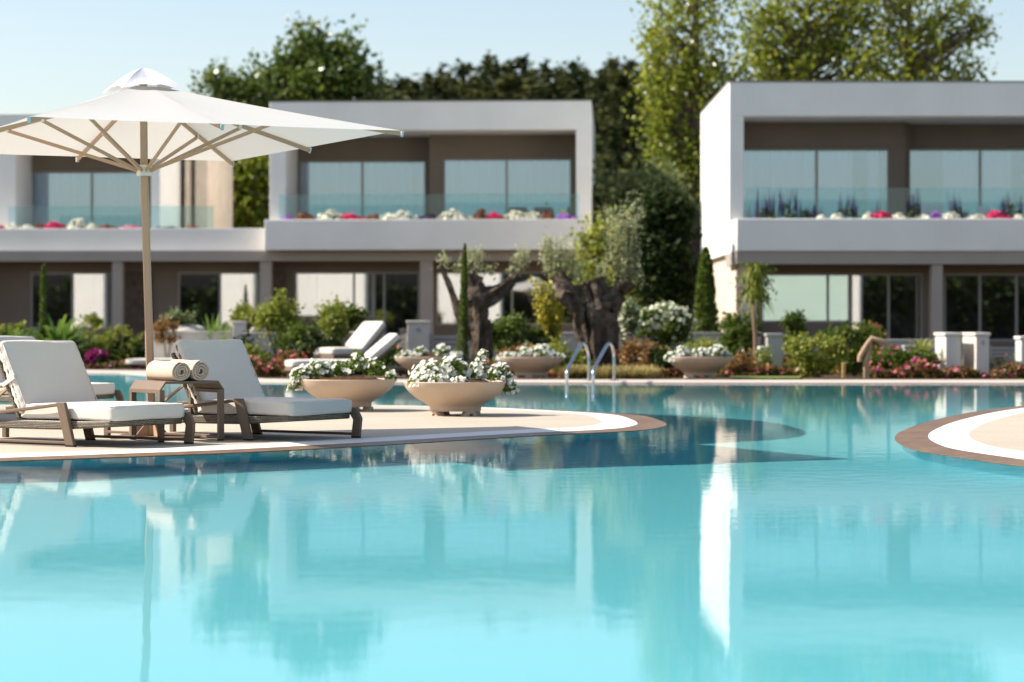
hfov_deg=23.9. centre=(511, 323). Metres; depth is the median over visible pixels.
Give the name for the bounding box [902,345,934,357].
garden wall
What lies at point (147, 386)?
side table
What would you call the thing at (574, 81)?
pine tree
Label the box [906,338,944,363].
strap leaf plant
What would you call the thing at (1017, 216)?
flower clump
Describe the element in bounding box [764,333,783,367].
gate post
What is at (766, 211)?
flower clump
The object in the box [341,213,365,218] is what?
flower clump
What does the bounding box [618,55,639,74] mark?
pine tree
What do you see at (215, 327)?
strap leaf plant
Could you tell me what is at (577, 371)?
ornamental grass
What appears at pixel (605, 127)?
pine tree
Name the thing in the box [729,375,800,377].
lawn
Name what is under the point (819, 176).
window
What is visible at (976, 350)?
gate post
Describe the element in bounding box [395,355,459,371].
flower bowl
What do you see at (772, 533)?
water
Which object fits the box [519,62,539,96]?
pine tree
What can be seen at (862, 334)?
garden shrub
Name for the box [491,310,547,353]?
garden shrub
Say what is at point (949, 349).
gate post
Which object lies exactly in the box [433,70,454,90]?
pine tree
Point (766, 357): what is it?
garden shrub
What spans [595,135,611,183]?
pine tree
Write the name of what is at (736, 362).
garden shrub
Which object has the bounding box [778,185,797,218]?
flower clump
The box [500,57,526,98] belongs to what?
pine tree
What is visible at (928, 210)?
balcony seat
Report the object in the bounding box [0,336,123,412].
sun lounger
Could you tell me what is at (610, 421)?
deck border
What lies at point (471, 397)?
flower bowl
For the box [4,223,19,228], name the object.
flower clump
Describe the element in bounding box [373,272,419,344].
terrace door
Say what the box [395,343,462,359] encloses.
petunia plant
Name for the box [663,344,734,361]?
petunia plant
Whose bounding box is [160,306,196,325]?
garden shrub
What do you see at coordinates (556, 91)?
pine tree
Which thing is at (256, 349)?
garden shrub
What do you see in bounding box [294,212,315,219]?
flower clump
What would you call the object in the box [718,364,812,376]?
flower bed
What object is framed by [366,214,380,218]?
flower clump
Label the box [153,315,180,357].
garden shrub
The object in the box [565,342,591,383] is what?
ladder rail
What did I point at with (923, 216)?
flower clump
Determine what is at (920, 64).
poplar tree
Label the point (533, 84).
pine tree
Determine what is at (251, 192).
broadleaf tree
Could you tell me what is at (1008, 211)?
flower clump
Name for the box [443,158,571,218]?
window
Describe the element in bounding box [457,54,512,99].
pine tree
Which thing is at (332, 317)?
garden shrub
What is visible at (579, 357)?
garden shrub
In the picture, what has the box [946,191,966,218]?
flower clump
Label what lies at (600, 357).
ladder rail
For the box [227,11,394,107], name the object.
broadleaf tree
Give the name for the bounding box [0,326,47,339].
sago palm
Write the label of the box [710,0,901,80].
poplar tree
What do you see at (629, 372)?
ornamental grass
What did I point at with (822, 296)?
window
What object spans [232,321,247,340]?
gate post
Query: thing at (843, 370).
marker stake
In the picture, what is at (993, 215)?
flower clump
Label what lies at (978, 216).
flower clump
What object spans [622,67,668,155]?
pine tree
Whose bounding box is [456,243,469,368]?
cypress tree
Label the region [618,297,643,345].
flowering shrub
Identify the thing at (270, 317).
garden shrub
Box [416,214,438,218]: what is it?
flower clump
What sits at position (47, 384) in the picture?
sun lounger
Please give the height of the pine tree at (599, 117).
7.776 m
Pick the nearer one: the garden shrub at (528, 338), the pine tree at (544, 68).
the garden shrub at (528, 338)
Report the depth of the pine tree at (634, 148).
103.13 m
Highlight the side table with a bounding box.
[129,380,223,442]
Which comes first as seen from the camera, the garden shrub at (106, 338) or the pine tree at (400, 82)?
the garden shrub at (106, 338)
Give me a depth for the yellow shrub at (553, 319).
45.75 m
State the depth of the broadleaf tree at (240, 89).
85.70 m
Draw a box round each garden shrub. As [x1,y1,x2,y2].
[0,320,29,335]
[74,312,104,351]
[93,323,144,360]
[108,333,145,363]
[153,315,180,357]
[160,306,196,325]
[187,298,202,326]
[228,300,257,332]
[233,330,258,353]
[244,340,268,361]
[248,289,308,355]
[267,288,288,353]
[268,318,324,352]
[300,327,344,358]
[310,293,354,346]
[337,299,369,342]
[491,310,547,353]
[495,342,539,376]
[504,326,560,351]
[548,334,593,372]
[615,336,658,366]
[649,341,676,376]
[671,332,727,355]
[716,308,762,370]
[717,347,757,374]
[750,344,776,366]
[776,309,807,336]
[781,329,853,377]
[783,330,797,354]
[814,318,887,375]
[868,320,887,338]
[903,346,944,366]
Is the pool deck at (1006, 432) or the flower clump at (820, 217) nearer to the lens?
the pool deck at (1006, 432)
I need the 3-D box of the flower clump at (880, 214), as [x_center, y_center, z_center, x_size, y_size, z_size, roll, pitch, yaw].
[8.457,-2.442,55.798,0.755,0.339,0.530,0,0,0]
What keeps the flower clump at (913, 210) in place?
on the villa at (875, 147)
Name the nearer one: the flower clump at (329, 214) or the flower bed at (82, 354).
the flower bed at (82, 354)
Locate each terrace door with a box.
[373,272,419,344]
[850,273,922,338]
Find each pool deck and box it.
[0,405,601,453]
[969,412,1023,451]
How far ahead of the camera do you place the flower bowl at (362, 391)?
26.02 m
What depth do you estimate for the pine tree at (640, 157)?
96.83 m
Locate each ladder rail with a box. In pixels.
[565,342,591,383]
[592,342,617,383]
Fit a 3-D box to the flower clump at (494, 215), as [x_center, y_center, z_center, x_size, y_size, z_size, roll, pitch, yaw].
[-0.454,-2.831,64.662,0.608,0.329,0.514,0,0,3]
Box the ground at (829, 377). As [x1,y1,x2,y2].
[86,368,1023,379]
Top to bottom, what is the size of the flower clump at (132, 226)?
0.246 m
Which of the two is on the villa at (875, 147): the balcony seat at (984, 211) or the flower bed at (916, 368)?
the balcony seat at (984, 211)
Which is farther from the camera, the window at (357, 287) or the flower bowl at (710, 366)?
the window at (357, 287)
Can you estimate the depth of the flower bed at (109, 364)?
50.78 m
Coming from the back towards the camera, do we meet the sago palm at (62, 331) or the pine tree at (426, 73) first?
the pine tree at (426, 73)
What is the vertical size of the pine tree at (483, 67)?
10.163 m
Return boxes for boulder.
[167,323,204,330]
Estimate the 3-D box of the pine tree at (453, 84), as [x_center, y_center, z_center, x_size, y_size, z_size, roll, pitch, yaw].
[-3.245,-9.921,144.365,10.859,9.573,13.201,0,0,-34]
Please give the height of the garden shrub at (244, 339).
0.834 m
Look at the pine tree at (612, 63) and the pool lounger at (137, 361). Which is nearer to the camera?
the pool lounger at (137, 361)
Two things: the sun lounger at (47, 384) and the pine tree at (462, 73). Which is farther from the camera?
the pine tree at (462, 73)
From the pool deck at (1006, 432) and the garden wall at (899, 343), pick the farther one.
the garden wall at (899, 343)
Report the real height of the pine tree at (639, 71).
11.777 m
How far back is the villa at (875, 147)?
57.47 m
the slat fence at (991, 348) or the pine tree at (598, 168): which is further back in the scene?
the pine tree at (598, 168)
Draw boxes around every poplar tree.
[622,0,764,331]
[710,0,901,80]
[819,0,1004,80]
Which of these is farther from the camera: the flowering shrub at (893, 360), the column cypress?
the column cypress
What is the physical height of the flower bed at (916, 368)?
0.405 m
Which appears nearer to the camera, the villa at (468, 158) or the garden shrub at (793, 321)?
the garden shrub at (793, 321)
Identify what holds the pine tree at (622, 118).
on the hill
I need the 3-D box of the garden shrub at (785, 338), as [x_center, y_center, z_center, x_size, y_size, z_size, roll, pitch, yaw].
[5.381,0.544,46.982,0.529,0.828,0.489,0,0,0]
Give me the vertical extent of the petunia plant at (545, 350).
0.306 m
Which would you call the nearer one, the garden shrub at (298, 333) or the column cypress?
the garden shrub at (298, 333)
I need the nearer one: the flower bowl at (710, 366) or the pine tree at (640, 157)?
the flower bowl at (710, 366)
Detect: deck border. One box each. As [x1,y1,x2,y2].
[0,405,636,457]
[928,408,1023,458]
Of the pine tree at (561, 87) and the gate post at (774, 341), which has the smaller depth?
the gate post at (774, 341)
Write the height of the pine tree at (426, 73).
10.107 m
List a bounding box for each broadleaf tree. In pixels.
[187,57,292,107]
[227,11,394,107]
[233,154,269,227]
[543,205,647,331]
[546,146,700,237]
[601,182,709,326]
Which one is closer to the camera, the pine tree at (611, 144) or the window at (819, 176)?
the window at (819, 176)
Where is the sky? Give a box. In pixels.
[0,0,1023,113]
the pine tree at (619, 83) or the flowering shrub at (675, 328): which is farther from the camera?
the pine tree at (619, 83)
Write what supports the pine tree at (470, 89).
on the hill
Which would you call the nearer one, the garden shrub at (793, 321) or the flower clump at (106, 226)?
the garden shrub at (793, 321)
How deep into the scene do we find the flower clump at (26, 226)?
65.75 m
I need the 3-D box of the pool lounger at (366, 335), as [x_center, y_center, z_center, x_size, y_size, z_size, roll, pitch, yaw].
[-3.002,0.448,44.968,1.303,0.975,0.612,0,0,-43]
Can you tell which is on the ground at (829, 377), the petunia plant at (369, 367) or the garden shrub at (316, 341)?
the garden shrub at (316, 341)
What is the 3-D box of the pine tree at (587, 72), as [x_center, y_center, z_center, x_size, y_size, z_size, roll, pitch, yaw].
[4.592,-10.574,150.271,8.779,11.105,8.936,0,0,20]
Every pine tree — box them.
[365,79,392,100]
[379,79,396,90]
[385,73,416,100]
[390,73,435,99]
[407,75,447,99]
[418,68,431,84]
[430,62,449,99]
[431,71,462,99]
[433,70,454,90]
[441,81,466,99]
[446,58,477,98]
[454,69,483,99]
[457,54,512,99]
[471,50,501,99]
[473,77,498,99]
[478,72,532,99]
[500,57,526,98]
[508,53,548,97]
[508,72,529,99]
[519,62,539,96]
[520,58,564,99]
[521,71,555,99]
[522,72,570,99]
[545,67,590,99]
[547,62,569,96]
[549,78,569,96]
[554,56,588,98]
[577,63,593,93]
[578,68,645,144]
[584,73,599,105]
[590,65,647,134]
[593,114,623,167]
[594,53,628,112]
[594,105,609,126]
[595,61,607,79]
[595,118,631,169]
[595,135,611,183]
[595,161,610,199]
[596,154,621,184]
[600,128,623,172]
[607,178,688,330]
[610,106,640,170]
[613,115,654,171]
[614,67,654,145]
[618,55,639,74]
[618,153,634,184]
[619,141,659,179]
[621,130,647,177]
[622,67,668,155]
[630,61,651,96]
[630,175,690,321]
[638,155,660,184]
[639,112,656,151]
[649,146,667,165]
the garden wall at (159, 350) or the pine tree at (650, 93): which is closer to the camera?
the garden wall at (159, 350)
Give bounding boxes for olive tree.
[430,241,532,363]
[537,191,647,367]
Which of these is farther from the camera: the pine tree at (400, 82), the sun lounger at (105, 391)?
the pine tree at (400, 82)
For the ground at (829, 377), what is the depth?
41.91 m
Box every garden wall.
[153,331,232,357]
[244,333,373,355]
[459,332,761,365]
[783,339,934,358]
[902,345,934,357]
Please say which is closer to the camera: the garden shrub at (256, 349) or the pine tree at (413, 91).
the garden shrub at (256, 349)
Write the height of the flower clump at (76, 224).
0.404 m
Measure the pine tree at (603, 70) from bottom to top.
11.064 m
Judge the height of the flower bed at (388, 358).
0.668 m
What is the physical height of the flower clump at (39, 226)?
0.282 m
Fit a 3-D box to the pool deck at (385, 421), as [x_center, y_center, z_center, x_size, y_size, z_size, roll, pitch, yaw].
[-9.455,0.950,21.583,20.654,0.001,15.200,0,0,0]
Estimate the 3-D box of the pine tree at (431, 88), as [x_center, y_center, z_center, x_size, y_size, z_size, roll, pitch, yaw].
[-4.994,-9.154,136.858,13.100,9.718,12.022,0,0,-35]
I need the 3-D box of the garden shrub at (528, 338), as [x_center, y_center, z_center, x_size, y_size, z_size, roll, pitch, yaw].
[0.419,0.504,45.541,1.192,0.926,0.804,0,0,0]
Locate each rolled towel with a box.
[146,360,189,380]
[171,359,208,380]
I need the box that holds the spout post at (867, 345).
[857,336,889,377]
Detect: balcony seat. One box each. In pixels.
[508,207,526,218]
[534,207,552,218]
[919,205,943,216]
[977,207,989,215]
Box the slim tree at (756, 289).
[724,260,777,360]
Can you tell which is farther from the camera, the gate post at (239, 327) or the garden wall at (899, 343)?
the gate post at (239, 327)
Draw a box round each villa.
[0,100,594,356]
[700,81,1023,361]
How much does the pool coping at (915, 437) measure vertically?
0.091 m
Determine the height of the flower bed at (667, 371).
0.280 m
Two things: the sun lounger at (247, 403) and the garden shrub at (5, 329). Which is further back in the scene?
the garden shrub at (5, 329)
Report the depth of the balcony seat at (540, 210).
66.47 m
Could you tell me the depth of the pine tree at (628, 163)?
93.50 m
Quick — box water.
[0,373,1023,681]
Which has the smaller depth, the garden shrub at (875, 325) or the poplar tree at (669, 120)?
the garden shrub at (875, 325)
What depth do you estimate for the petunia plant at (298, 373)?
26.29 m
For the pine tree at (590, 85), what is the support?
on the hill
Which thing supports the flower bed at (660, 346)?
on the ground at (829, 377)
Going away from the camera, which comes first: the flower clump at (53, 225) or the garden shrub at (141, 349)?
the garden shrub at (141, 349)
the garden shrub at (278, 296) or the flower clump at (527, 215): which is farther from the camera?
the flower clump at (527, 215)
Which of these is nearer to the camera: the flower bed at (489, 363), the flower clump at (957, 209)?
the flower bed at (489, 363)
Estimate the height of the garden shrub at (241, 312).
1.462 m
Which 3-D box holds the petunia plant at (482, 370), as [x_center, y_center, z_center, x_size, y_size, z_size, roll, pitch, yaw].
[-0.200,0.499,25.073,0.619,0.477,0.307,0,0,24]
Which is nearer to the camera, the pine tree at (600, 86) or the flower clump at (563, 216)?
the flower clump at (563, 216)
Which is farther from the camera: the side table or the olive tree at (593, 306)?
the olive tree at (593, 306)
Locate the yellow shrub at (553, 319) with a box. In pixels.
[526,275,568,338]
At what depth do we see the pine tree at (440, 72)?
152.26 m
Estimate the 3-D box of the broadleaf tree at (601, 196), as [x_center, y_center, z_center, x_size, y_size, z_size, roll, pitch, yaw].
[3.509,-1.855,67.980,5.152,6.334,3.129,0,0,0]
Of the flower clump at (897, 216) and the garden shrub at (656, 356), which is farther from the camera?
the flower clump at (897, 216)
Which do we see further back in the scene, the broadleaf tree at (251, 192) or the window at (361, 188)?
the broadleaf tree at (251, 192)
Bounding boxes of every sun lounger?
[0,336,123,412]
[0,340,195,446]
[104,339,362,440]
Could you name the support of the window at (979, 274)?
in the villa at (875, 147)
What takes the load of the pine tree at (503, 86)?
on the hill
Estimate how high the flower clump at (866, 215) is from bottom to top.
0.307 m
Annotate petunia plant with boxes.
[286,358,332,390]
[322,346,396,380]
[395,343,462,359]
[407,354,471,386]
[467,349,519,394]
[496,344,566,360]
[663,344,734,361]
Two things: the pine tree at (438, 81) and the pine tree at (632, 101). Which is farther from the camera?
the pine tree at (438, 81)
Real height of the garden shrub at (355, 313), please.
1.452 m
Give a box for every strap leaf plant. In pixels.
[193,312,232,339]
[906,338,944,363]
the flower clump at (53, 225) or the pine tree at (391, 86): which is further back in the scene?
the pine tree at (391, 86)
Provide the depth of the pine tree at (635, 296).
85.30 m
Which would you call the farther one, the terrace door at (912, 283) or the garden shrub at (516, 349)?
the terrace door at (912, 283)
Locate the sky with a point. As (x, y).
(55, 54)
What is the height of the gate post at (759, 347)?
0.629 m
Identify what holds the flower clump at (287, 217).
on the villa at (468, 158)
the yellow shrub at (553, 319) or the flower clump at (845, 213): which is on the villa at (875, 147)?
the flower clump at (845, 213)
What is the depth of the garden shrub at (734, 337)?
45.83 m
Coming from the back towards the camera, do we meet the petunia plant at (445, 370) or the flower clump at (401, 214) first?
the flower clump at (401, 214)
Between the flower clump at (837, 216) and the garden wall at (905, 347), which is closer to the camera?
the garden wall at (905, 347)
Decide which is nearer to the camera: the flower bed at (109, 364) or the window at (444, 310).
the flower bed at (109, 364)
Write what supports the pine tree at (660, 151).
on the hill
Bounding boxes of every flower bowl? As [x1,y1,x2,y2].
[300,376,395,410]
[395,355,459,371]
[404,379,506,415]
[499,355,562,377]
[669,355,731,377]
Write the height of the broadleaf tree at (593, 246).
4.287 m
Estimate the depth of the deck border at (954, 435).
20.40 m
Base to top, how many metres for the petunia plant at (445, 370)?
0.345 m
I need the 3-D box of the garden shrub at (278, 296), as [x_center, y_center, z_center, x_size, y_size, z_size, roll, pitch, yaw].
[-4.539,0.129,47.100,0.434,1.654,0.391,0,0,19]
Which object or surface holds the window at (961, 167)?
in the villa at (875, 147)
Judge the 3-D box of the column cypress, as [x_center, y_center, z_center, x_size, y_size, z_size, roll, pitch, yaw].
[4.191,-0.367,52.002,0.798,2.644,0.790,0,0,0]
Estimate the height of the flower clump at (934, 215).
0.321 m
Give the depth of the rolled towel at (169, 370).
19.44 m
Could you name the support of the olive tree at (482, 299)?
on the ground at (829, 377)
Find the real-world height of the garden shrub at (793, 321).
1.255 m
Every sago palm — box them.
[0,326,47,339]
[5,314,127,368]
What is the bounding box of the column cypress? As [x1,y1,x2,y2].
[692,246,719,331]
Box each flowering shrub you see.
[84,348,110,368]
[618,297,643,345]
[633,298,698,349]
[863,343,916,369]
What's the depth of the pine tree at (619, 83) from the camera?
123.81 m
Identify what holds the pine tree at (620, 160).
on the hill
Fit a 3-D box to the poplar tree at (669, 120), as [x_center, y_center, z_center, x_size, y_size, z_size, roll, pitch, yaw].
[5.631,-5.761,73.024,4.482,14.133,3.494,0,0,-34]
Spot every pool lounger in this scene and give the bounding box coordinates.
[125,358,172,367]
[284,333,408,376]
[314,321,386,373]
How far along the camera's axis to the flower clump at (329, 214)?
64.75 m
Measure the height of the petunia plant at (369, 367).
0.400 m
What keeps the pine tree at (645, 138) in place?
on the hill
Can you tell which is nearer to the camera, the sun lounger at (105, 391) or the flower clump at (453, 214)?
the sun lounger at (105, 391)
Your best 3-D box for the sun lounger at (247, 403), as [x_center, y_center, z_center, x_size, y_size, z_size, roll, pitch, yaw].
[-2.357,0.542,20.294,2.107,0.817,0.922,0,0,34]
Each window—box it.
[30,272,111,328]
[32,171,140,227]
[178,272,259,328]
[294,272,372,316]
[299,160,425,218]
[436,272,582,324]
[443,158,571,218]
[744,149,889,218]
[761,273,849,322]
[910,149,1023,217]
[944,273,1023,340]
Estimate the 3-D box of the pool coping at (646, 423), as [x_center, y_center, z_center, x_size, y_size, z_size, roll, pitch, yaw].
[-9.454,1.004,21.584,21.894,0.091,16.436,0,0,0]
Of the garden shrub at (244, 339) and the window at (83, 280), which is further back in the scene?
the window at (83, 280)
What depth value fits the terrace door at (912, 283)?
56.36 m
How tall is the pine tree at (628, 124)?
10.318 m
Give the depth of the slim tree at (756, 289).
45.40 m
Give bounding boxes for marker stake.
[842,363,845,377]
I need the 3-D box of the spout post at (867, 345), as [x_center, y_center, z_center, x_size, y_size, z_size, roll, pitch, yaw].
[6.178,0.574,41.300,0.563,0.732,0.100,0,0,0]
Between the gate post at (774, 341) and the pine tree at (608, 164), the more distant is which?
the pine tree at (608, 164)
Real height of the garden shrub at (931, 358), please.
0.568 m
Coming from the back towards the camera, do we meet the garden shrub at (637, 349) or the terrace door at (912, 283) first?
the terrace door at (912, 283)
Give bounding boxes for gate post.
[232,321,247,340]
[406,321,430,351]
[757,346,767,360]
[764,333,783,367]
[934,332,962,368]
[961,332,990,372]
[1014,336,1023,363]
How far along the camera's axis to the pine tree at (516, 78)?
139.22 m
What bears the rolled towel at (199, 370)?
on the side table
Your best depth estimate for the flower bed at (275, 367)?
42.87 m
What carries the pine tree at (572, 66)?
on the hill
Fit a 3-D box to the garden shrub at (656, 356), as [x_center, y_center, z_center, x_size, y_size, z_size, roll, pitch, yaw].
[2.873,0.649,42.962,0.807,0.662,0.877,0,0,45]
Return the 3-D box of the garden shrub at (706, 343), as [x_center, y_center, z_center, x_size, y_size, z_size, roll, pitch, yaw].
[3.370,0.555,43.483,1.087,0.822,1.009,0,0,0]
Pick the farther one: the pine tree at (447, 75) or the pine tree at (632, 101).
the pine tree at (447, 75)
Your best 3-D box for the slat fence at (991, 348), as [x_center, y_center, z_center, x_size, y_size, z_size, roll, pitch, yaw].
[9.083,0.680,44.520,0.576,0.549,0.040,0,0,0]
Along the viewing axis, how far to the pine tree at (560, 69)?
147.74 m
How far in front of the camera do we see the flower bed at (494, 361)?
44.22 m
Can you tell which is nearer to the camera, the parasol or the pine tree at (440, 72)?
the parasol
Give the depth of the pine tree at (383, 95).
141.76 m
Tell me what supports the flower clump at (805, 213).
on the villa at (875, 147)
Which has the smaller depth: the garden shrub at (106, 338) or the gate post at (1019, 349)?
the gate post at (1019, 349)
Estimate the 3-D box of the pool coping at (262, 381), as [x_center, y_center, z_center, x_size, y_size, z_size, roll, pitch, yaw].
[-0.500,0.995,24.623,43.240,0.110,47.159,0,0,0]
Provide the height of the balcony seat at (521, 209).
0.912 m
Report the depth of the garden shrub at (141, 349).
51.93 m
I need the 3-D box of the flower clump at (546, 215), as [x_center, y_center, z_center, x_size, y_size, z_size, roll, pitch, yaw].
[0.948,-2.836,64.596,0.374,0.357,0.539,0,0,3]
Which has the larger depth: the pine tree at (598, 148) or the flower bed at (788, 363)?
the pine tree at (598, 148)
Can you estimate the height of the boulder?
0.864 m
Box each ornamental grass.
[555,363,602,377]
[590,363,661,378]
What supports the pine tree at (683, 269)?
on the hill
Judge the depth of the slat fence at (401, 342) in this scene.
48.20 m
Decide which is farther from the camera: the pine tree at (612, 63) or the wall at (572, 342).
the pine tree at (612, 63)
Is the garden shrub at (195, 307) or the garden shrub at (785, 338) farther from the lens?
the garden shrub at (195, 307)
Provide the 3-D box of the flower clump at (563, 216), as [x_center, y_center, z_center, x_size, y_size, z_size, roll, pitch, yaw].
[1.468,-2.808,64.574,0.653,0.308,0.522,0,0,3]
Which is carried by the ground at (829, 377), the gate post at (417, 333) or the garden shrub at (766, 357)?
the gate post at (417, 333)
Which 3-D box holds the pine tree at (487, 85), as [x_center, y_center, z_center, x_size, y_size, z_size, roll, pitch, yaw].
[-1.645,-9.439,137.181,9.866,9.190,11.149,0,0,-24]
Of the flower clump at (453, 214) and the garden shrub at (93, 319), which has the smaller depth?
the garden shrub at (93, 319)
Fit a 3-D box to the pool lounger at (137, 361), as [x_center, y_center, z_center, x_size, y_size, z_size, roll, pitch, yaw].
[-7.139,0.832,50.807,1.909,0.207,0.611,0,0,-3]
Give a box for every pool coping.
[0,404,666,461]
[87,371,1023,382]
[895,402,1023,465]
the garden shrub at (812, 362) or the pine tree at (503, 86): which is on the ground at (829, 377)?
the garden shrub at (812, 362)
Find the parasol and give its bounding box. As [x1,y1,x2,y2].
[0,68,403,438]
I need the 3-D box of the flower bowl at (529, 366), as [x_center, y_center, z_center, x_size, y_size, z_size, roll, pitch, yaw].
[0.323,0.734,41.410,1.120,0.403,1.120,0,0,33]
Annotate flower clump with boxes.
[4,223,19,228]
[20,224,33,228]
[33,223,43,228]
[43,221,66,228]
[66,218,86,228]
[86,223,97,228]
[98,224,117,227]
[118,224,140,227]
[281,215,294,219]
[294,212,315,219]
[315,209,341,219]
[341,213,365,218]
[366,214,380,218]
[379,210,416,218]
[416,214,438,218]
[437,209,472,218]
[473,208,485,218]
[485,212,504,218]
[504,210,542,218]
[541,211,554,218]
[556,213,577,218]
[756,187,781,218]
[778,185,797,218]
[797,198,823,218]
[816,215,825,218]
[829,213,845,218]
[836,192,858,218]
[862,212,871,218]
[870,210,892,218]
[892,213,907,218]
[907,190,920,218]
[915,213,931,218]
[930,211,942,218]
[941,211,960,218]
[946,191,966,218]
[964,213,986,218]
[985,210,1013,218]
[998,195,1023,217]
[1013,214,1023,218]
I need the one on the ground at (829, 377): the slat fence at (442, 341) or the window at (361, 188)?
the slat fence at (442, 341)
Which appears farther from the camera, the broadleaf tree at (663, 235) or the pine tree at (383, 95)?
the pine tree at (383, 95)
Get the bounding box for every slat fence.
[374,333,406,366]
[430,333,458,353]
[989,345,1014,371]
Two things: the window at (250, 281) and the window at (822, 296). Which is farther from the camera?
the window at (250, 281)
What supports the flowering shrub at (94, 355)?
on the ground at (829, 377)
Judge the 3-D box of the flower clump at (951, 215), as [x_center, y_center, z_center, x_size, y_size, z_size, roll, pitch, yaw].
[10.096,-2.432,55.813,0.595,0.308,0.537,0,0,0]
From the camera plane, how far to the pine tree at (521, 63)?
147.95 m
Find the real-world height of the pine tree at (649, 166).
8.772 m
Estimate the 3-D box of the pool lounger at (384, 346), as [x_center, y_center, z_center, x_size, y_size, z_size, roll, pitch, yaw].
[-2.855,0.555,42.169,2.154,0.760,0.632,0,0,-17]
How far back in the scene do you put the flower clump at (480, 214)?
64.58 m
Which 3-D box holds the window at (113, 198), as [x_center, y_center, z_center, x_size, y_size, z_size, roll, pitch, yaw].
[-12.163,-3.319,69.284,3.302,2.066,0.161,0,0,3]
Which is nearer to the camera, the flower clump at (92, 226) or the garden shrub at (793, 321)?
the garden shrub at (793, 321)
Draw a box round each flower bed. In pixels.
[80,341,143,367]
[82,360,145,368]
[249,349,345,376]
[251,342,410,374]
[429,352,514,374]
[489,340,580,365]
[510,366,718,377]
[620,344,670,366]
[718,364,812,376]
[783,349,1014,374]
[862,358,1023,378]

